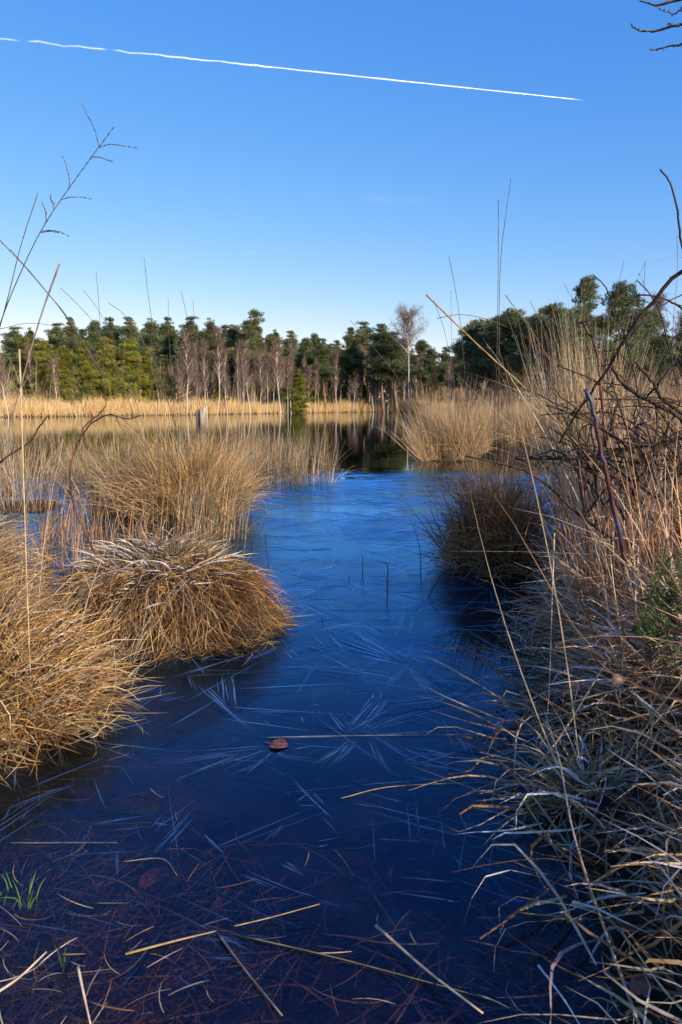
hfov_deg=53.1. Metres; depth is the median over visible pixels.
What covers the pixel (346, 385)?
young pine
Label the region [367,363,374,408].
birch tree
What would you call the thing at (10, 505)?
grass tussock
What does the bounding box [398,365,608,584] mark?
grass tussock
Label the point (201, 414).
wooden post
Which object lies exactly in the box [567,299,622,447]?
bramble cane
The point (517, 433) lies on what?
grass tussock
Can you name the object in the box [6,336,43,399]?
young pine
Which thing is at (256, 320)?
young pine
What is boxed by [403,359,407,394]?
birch tree
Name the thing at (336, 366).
birch tree
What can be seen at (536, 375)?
pine tree
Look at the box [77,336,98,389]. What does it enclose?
pine tree
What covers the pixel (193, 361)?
birch tree
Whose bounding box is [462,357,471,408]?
birch tree
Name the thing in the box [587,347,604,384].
pine tree
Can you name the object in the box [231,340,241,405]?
birch tree
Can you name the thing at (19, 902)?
grass shoots
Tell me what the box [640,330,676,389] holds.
pine tree
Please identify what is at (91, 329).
pine tree
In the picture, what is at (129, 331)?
pine tree
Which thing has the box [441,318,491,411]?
pine tree
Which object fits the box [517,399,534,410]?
grass tussock
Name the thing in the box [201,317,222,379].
pine tree
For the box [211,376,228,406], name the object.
young pine
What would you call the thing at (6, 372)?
young pine
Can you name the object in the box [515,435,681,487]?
dead branch
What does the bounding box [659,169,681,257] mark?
bramble cane
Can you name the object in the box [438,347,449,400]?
pine tree
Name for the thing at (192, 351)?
grass stalk
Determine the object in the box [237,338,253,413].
birch tree
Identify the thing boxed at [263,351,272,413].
birch tree
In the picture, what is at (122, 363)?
grass stalk
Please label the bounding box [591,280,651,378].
pine tree
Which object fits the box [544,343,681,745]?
grass tussock
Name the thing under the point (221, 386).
birch tree
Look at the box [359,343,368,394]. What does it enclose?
birch tree
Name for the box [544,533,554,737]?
straw
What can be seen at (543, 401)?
grass tussock
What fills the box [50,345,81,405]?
young pine
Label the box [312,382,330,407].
young pine
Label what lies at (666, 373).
bramble cane
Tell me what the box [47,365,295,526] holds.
grass tussock
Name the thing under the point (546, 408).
grass tussock
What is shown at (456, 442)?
grass tussock
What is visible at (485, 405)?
grass tussock
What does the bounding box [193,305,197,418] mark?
grass stalk
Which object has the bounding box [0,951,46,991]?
straw
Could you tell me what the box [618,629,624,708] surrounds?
straw
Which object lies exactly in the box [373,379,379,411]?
birch tree
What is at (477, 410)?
grass tussock
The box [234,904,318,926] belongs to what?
straw
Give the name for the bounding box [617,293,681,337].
bramble cane
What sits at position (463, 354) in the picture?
grass stalk
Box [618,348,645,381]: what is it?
pine tree
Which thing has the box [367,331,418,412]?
pine tree
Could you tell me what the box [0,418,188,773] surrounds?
grass tussock
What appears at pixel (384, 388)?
wood
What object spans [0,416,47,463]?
bramble cane
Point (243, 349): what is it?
straw
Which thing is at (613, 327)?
grass stalk
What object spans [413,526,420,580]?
reed stub
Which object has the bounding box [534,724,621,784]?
straw
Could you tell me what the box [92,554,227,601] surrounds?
bramble cane
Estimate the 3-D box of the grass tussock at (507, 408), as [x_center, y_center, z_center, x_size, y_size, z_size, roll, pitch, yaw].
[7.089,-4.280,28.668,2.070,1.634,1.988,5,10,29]
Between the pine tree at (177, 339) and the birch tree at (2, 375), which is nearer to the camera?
the birch tree at (2, 375)
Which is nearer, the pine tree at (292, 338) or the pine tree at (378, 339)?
the pine tree at (378, 339)
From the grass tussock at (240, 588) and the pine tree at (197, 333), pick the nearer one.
the grass tussock at (240, 588)
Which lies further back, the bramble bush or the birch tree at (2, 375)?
the birch tree at (2, 375)
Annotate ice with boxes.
[0,467,639,1023]
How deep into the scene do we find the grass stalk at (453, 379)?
3.35 m
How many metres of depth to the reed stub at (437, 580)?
3.56 m
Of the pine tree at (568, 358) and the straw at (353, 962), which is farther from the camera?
the pine tree at (568, 358)
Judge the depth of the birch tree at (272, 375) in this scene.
74.77 m
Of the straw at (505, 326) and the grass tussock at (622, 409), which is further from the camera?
the grass tussock at (622, 409)
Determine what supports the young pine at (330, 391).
on the ground at (636, 920)
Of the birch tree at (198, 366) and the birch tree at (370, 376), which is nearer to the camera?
the birch tree at (198, 366)
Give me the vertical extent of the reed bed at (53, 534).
0.593 m
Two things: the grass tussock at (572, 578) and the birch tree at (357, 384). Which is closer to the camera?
the grass tussock at (572, 578)
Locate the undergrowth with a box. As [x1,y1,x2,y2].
[0,355,681,411]
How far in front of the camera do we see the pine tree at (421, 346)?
85.86 m
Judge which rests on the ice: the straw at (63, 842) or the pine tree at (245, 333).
the straw at (63, 842)
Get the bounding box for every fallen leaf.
[266,738,287,748]
[565,677,581,687]
[611,674,625,686]
[629,972,653,994]
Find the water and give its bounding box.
[0,412,555,480]
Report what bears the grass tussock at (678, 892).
on the ground at (636, 920)
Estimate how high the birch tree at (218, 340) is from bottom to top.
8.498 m
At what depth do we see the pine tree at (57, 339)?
72.38 m
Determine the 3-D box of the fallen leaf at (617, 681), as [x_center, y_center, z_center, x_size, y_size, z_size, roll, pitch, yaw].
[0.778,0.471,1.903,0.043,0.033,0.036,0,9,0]
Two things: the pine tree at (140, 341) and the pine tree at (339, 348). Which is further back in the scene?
the pine tree at (140, 341)
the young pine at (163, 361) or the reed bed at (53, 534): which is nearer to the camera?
the reed bed at (53, 534)
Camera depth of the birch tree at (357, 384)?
82.89 m
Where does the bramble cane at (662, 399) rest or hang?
attached to the bramble bush
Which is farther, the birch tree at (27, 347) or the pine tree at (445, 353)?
the pine tree at (445, 353)
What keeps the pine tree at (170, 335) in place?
on the ground at (636, 920)
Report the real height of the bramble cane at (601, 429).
0.224 m
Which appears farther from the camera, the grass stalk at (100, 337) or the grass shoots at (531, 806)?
the grass stalk at (100, 337)
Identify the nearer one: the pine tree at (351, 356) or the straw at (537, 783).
the straw at (537, 783)
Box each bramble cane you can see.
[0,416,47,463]
[69,413,146,550]
[80,381,106,440]
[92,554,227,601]
[543,269,681,455]
[546,401,655,465]
[557,365,672,427]
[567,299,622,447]
[576,381,626,565]
[590,252,681,356]
[592,274,672,404]
[594,375,681,445]
[610,366,681,421]
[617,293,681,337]
[632,274,680,383]
[634,361,681,444]
[641,359,681,417]
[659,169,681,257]
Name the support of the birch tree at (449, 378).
on the ground at (636, 920)
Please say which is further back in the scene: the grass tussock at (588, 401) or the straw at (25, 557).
the grass tussock at (588, 401)
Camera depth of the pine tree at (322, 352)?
76.34 m
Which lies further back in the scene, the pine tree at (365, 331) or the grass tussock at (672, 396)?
the pine tree at (365, 331)
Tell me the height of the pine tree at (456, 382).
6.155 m
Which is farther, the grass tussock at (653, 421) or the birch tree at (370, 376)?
the birch tree at (370, 376)
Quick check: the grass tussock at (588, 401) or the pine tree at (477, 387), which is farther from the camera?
the pine tree at (477, 387)
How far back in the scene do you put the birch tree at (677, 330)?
55.66 m
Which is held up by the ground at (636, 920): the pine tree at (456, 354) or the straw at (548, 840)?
the pine tree at (456, 354)
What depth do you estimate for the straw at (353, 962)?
1.23 m
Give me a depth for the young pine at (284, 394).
72.75 m
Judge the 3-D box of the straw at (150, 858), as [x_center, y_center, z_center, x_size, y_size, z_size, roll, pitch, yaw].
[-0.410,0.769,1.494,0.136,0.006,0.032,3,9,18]
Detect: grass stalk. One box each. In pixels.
[0,102,137,324]
[0,193,37,326]
[1,241,100,373]
[11,250,106,378]
[61,289,148,457]
[84,291,143,426]
[96,274,106,404]
[108,302,175,426]
[144,258,159,479]
[168,308,175,424]
[181,292,199,404]
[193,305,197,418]
[350,320,426,426]
[434,301,461,436]
[449,258,468,438]
[451,324,456,433]
[493,200,498,454]
[498,179,510,458]
[530,301,574,450]
[564,284,611,417]
[597,261,623,403]
[640,272,644,402]
[669,246,677,400]
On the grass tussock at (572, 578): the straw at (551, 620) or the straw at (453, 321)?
the straw at (453, 321)
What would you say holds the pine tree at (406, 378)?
on the ground at (636, 920)
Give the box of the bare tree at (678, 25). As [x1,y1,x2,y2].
[631,0,681,50]
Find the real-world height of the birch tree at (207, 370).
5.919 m
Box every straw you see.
[0,729,628,1023]
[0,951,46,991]
[1,323,92,353]
[2,264,59,452]
[10,842,116,842]
[18,349,31,704]
[25,490,27,612]
[76,965,90,1023]
[123,858,176,874]
[125,930,216,954]
[181,349,317,382]
[216,931,282,1015]
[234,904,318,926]
[242,935,487,998]
[266,734,484,737]
[341,782,484,798]
[375,924,482,1013]
[426,294,668,560]
[437,314,564,383]
[479,834,648,939]
[505,295,584,472]
[514,659,608,789]
[524,802,578,895]
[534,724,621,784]
[537,964,579,1023]
[543,709,639,1023]
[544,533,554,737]
[594,769,681,885]
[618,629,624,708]
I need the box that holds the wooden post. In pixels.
[196,406,206,460]
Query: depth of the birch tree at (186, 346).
61.00 m
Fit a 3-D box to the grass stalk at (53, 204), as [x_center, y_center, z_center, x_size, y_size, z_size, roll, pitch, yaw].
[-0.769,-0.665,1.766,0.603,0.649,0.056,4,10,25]
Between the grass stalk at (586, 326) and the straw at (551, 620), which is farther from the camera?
the grass stalk at (586, 326)
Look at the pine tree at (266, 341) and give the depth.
96.20 m
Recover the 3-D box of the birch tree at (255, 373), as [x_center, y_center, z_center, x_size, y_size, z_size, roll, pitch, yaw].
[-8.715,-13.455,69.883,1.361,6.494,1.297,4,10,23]
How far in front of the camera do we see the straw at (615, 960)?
1.27 m
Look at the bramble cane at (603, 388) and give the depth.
2.36 m
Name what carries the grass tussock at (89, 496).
on the ice
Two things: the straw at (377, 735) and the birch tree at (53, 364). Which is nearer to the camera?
the straw at (377, 735)
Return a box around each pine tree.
[0,326,39,391]
[0,332,13,379]
[24,327,40,367]
[43,323,78,375]
[61,316,90,385]
[75,329,87,392]
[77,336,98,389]
[78,319,100,392]
[94,317,122,373]
[113,316,153,364]
[136,318,161,377]
[137,328,147,371]
[152,316,180,371]
[158,339,181,373]
[172,316,215,369]
[175,331,185,374]
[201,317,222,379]
[219,324,230,352]
[220,320,271,399]
[221,324,239,369]
[264,334,270,352]
[265,329,286,372]
[281,330,299,376]
[287,337,318,387]
[300,338,339,411]
[309,333,331,379]
[329,340,346,388]
[337,327,367,402]
[353,320,376,401]
[361,323,410,412]
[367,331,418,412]
[398,351,407,395]
[404,339,430,380]
[413,345,446,411]
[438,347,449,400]
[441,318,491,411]
[442,356,460,403]
[452,346,463,393]
[456,360,486,403]
[457,313,532,408]
[461,364,486,411]
[470,307,542,409]
[482,371,516,408]
[511,313,569,410]
[511,370,534,401]
[514,301,574,388]
[530,366,556,391]
[549,308,584,395]
[552,274,617,385]
[572,359,591,383]
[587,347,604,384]
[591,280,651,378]
[593,350,619,383]
[608,307,676,380]
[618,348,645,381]
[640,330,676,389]
[665,329,681,391]
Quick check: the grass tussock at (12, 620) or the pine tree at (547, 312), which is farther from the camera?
the pine tree at (547, 312)
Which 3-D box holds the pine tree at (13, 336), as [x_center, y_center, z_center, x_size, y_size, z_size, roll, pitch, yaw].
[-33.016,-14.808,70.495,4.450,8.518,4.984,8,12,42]
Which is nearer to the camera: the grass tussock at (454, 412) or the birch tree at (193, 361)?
the grass tussock at (454, 412)
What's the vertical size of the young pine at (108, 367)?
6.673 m
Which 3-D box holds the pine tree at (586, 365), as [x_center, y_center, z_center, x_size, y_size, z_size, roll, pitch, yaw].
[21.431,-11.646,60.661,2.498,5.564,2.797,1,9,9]
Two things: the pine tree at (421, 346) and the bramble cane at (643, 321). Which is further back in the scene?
the pine tree at (421, 346)
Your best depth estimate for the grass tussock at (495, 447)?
14.46 m
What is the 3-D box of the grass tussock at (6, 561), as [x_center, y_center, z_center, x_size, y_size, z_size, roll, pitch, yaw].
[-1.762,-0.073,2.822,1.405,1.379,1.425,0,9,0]
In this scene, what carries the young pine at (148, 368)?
on the ground at (636, 920)
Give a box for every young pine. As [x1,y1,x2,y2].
[0,369,14,392]
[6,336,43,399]
[25,338,64,402]
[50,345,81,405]
[71,340,100,404]
[88,336,127,404]
[112,338,155,404]
[137,347,161,406]
[149,354,180,402]
[181,367,198,398]
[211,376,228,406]
[223,340,244,402]
[238,308,284,402]
[278,382,297,412]
[281,369,317,412]
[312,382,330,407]
[326,364,337,404]
[338,380,352,403]
[360,385,371,406]
[432,378,448,400]
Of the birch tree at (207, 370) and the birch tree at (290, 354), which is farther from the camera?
the birch tree at (290, 354)
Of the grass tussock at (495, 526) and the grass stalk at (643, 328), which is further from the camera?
the grass tussock at (495, 526)
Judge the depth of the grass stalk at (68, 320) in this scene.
2.15 m
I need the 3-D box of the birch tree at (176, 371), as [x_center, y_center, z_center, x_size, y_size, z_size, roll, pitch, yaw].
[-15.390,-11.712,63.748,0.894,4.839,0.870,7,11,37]
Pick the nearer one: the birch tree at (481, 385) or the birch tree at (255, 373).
the birch tree at (481, 385)
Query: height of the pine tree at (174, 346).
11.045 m
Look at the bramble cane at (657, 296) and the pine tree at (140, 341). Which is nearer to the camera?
the bramble cane at (657, 296)
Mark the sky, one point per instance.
(312, 166)
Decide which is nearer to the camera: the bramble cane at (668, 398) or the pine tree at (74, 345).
the bramble cane at (668, 398)
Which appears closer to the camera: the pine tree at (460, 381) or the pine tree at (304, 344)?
the pine tree at (460, 381)
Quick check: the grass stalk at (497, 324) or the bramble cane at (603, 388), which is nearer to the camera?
the bramble cane at (603, 388)
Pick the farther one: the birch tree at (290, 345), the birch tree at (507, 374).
the birch tree at (290, 345)
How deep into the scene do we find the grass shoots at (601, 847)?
1.52 m
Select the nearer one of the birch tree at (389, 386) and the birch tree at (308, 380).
the birch tree at (308, 380)
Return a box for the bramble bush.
[533,363,681,526]
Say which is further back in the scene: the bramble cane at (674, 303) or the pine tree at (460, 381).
the pine tree at (460, 381)
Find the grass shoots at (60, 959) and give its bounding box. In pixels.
[42,945,65,977]
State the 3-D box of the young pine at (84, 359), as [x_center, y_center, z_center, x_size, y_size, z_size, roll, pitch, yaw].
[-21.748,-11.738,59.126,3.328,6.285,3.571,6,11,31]
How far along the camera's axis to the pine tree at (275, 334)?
79.97 m
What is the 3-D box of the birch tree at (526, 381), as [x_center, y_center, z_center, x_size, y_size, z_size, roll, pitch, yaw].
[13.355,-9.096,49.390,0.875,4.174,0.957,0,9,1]
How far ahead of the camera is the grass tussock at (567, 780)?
1.72 m
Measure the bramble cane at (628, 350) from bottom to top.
0.421 m
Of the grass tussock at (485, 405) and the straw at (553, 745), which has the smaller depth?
the straw at (553, 745)
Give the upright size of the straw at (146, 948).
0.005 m
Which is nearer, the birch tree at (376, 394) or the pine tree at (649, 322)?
the pine tree at (649, 322)
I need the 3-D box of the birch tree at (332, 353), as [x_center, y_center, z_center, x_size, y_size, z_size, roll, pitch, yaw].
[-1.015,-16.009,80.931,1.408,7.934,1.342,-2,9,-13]
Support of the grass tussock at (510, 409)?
on the ground at (636, 920)
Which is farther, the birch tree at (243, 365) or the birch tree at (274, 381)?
the birch tree at (274, 381)
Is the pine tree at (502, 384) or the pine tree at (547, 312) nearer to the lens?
the pine tree at (547, 312)
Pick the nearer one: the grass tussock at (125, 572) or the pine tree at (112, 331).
the grass tussock at (125, 572)
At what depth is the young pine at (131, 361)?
61.54 m
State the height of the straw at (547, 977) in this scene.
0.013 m
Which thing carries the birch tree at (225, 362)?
on the ground at (636, 920)
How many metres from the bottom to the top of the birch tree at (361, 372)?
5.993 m
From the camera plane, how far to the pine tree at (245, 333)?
72.10 m
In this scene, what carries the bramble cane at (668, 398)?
on the grass tussock at (572, 578)
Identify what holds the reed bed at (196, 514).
on the ice
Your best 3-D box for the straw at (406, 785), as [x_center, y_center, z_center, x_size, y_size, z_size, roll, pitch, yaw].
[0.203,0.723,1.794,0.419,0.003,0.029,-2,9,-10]
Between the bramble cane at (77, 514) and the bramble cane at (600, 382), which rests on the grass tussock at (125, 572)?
the bramble cane at (77, 514)
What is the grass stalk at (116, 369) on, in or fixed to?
on the ground at (636, 920)
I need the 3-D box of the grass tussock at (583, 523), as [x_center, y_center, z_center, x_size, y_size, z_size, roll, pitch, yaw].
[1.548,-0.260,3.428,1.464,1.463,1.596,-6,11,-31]
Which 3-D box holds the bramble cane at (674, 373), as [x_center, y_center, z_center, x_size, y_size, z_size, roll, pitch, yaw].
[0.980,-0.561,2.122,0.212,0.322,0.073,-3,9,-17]
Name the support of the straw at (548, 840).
on the ice
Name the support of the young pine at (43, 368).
on the ground at (636, 920)
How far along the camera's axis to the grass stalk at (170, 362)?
3.12 m
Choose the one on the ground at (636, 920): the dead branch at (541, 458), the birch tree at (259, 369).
the birch tree at (259, 369)
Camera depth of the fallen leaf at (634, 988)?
1.14 m
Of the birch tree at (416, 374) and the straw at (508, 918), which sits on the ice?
the straw at (508, 918)
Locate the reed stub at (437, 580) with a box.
[428,565,452,596]
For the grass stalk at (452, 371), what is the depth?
3.24 m
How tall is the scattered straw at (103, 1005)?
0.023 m
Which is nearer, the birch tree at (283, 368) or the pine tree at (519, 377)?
the pine tree at (519, 377)
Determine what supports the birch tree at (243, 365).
on the ground at (636, 920)
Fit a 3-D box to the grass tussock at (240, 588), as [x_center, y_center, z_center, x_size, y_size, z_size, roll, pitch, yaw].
[-0.617,0.341,3.064,0.953,0.486,0.948,0,9,0]
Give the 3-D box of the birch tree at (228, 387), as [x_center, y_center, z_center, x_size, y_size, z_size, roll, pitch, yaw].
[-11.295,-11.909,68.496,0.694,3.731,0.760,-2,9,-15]
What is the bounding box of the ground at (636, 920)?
[0,402,681,1023]
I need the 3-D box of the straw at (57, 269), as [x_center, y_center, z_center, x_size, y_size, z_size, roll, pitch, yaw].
[-0.866,-0.418,1.918,0.264,0.513,0.026,4,10,23]
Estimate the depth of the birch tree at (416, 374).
82.25 m
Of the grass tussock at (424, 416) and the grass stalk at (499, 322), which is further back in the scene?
the grass tussock at (424, 416)
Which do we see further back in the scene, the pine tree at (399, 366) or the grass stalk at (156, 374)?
the pine tree at (399, 366)
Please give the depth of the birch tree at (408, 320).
71.68 m
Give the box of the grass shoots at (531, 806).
[519,782,565,833]
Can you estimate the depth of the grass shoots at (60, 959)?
1.22 m
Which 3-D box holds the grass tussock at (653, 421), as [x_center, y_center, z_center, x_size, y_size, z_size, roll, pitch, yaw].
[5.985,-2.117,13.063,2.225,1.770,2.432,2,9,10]
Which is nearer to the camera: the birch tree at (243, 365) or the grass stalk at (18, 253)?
the grass stalk at (18, 253)
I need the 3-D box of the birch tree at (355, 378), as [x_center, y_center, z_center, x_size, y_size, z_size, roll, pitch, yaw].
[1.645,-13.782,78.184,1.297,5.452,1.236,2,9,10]
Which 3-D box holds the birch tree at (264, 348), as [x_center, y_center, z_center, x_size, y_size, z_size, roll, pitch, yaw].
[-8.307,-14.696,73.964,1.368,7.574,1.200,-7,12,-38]
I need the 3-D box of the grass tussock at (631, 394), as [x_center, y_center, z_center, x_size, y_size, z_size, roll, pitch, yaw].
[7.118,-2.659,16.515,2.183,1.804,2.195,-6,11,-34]
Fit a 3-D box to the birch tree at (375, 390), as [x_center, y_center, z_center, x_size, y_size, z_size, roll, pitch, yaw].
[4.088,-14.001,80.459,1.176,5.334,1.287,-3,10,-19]
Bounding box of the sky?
[0,0,681,401]
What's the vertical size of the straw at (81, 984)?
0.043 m
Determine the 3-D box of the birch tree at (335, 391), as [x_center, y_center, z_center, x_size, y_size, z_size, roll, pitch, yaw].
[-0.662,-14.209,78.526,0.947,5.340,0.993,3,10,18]
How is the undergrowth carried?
on the ground at (636, 920)
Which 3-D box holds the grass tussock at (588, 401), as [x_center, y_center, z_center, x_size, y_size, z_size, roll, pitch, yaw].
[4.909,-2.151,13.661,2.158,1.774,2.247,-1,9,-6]
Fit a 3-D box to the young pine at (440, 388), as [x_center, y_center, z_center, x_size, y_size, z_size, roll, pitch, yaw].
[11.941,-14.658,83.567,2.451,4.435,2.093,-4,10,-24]
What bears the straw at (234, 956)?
on the ice
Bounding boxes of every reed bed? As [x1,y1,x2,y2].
[0,426,189,493]
[5,479,181,570]
[151,467,266,551]
[178,426,349,487]
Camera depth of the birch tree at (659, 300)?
57.73 m
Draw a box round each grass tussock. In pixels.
[0,387,108,512]
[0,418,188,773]
[0,427,80,620]
[0,613,173,802]
[30,381,195,517]
[40,428,311,668]
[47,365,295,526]
[110,537,302,665]
[381,373,520,461]
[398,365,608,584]
[407,393,450,437]
[409,392,465,446]
[432,350,681,841]
[435,382,505,454]
[439,401,463,424]
[460,400,494,426]
[462,393,514,450]
[469,339,681,680]
[471,278,680,531]
[473,398,510,420]
[474,397,502,412]
[481,343,681,608]
[484,384,543,447]
[485,381,560,446]
[492,349,681,760]
[496,391,521,417]
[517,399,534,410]
[527,382,585,419]
[535,380,563,435]
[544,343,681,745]
[548,364,630,441]
[549,307,681,628]
[567,415,681,1023]
[571,513,681,983]
[574,367,679,522]
[596,372,653,413]
[605,388,641,438]
[607,360,681,442]
[630,336,681,519]
[660,382,681,406]
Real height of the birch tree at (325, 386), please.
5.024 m
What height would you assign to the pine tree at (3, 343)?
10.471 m
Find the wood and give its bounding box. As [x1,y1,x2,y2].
[0,328,679,405]
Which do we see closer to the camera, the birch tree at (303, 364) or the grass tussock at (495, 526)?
the grass tussock at (495, 526)
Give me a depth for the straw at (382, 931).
1.20 m
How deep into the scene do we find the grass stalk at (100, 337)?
2.62 m
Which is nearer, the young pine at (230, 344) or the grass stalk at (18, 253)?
the grass stalk at (18, 253)
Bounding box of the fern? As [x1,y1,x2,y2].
[631,538,681,694]
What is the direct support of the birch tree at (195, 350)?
on the ground at (636, 920)
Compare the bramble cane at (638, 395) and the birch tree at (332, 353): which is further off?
the birch tree at (332, 353)
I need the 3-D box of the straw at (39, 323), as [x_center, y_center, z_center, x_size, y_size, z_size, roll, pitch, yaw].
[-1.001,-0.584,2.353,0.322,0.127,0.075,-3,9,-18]
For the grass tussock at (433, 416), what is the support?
on the water
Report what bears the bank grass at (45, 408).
on the ground at (636, 920)
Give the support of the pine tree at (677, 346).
on the ground at (636, 920)
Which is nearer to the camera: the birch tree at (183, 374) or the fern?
the fern
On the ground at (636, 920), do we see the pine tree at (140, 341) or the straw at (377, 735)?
the pine tree at (140, 341)
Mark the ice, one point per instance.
(240, 799)
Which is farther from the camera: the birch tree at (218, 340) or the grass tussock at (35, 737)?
the birch tree at (218, 340)
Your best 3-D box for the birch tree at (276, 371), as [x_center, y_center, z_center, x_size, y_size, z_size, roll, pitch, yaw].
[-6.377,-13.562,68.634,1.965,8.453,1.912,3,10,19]
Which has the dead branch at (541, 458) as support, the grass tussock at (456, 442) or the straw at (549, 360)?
the straw at (549, 360)
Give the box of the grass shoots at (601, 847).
[566,809,614,895]
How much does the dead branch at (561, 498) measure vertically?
0.503 m
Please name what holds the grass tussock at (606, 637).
on the ground at (636, 920)
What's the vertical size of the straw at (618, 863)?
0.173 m
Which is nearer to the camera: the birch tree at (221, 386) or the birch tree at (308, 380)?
the birch tree at (221, 386)
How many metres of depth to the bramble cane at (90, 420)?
2.65 m
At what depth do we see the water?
22.47 m
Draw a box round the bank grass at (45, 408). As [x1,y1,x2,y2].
[0,391,514,416]
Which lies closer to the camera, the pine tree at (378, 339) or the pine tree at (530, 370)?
the pine tree at (530, 370)
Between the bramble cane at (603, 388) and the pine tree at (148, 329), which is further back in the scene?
the pine tree at (148, 329)
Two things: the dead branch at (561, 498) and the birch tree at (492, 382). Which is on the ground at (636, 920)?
the birch tree at (492, 382)
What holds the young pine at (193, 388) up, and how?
on the ground at (636, 920)
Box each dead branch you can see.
[465,455,624,581]
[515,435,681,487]
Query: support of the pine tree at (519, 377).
on the ground at (636, 920)
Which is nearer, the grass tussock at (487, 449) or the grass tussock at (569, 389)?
the grass tussock at (569, 389)
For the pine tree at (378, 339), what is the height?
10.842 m
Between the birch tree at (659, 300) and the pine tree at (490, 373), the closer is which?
the pine tree at (490, 373)
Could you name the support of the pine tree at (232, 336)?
on the ground at (636, 920)
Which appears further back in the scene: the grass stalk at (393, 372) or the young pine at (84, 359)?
the young pine at (84, 359)
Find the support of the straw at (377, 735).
on the ice
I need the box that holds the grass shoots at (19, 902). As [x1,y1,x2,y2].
[0,860,52,908]
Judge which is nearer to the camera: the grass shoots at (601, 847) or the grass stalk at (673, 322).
the grass shoots at (601, 847)
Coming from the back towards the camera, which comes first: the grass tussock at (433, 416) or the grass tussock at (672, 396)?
the grass tussock at (672, 396)
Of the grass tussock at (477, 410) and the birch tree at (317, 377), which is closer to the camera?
the grass tussock at (477, 410)
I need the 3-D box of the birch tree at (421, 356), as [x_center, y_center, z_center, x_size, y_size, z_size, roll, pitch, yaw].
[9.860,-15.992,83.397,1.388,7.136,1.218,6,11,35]
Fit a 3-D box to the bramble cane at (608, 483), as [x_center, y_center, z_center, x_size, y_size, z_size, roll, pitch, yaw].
[0.780,-0.134,2.125,0.158,0.559,0.259,0,9,0]
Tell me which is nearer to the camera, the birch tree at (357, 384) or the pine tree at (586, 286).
the pine tree at (586, 286)
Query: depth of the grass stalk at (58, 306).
2.01 m
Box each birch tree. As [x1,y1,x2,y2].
[0,345,9,416]
[21,343,36,389]
[48,353,59,401]
[171,362,179,396]
[178,326,196,414]
[180,359,186,386]
[189,356,195,386]
[191,343,201,399]
[192,339,200,373]
[199,337,209,414]
[201,353,209,405]
[208,369,212,395]
[210,326,228,414]
[218,357,224,400]
[219,346,231,413]
[226,375,231,397]
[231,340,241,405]
[236,361,241,401]
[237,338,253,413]
[237,354,250,414]
[250,351,258,402]
[254,350,268,413]
[261,343,266,403]
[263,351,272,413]
[269,335,286,413]
[269,350,281,401]
[270,347,280,400]
[279,358,285,386]
[283,355,291,398]
[284,347,295,412]
[285,341,293,375]
[301,356,307,397]
[304,365,312,412]
[310,360,320,412]
[322,376,329,396]
[330,344,334,400]
[332,349,340,412]
[332,367,337,407]
[338,353,343,401]
[346,375,353,411]
[350,367,359,409]
[354,370,360,401]
[357,364,365,397]
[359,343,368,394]
[367,342,375,411]
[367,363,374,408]
[372,379,379,400]
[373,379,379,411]
[385,382,392,411]
[387,301,429,412]
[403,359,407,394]
[412,357,420,403]
[418,353,424,387]
[442,356,452,402]
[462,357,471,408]
[478,378,489,400]
[489,380,495,399]
[504,373,511,409]
[520,362,530,397]
[646,292,667,378]
[666,306,681,388]
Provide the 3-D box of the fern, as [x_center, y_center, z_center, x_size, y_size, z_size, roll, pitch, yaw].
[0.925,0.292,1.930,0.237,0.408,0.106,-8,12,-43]
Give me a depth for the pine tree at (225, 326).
89.92 m
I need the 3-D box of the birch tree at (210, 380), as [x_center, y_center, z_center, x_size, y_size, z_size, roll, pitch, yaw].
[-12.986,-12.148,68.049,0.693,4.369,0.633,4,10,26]
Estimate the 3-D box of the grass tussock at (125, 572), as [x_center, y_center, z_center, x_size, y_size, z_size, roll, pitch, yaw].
[-0.800,0.067,3.091,1.339,1.020,1.227,0,9,0]
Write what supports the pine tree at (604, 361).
on the ground at (636, 920)
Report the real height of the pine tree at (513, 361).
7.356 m
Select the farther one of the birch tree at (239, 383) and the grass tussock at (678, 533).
the birch tree at (239, 383)
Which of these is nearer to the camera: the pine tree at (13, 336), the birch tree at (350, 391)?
the pine tree at (13, 336)
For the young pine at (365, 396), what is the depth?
85.48 m
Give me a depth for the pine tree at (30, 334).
71.43 m
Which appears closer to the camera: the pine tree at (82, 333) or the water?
the water
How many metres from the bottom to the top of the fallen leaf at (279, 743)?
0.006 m
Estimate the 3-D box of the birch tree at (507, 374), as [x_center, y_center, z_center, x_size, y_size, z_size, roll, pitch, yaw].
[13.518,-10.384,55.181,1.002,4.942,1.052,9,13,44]
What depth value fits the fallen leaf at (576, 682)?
2.02 m

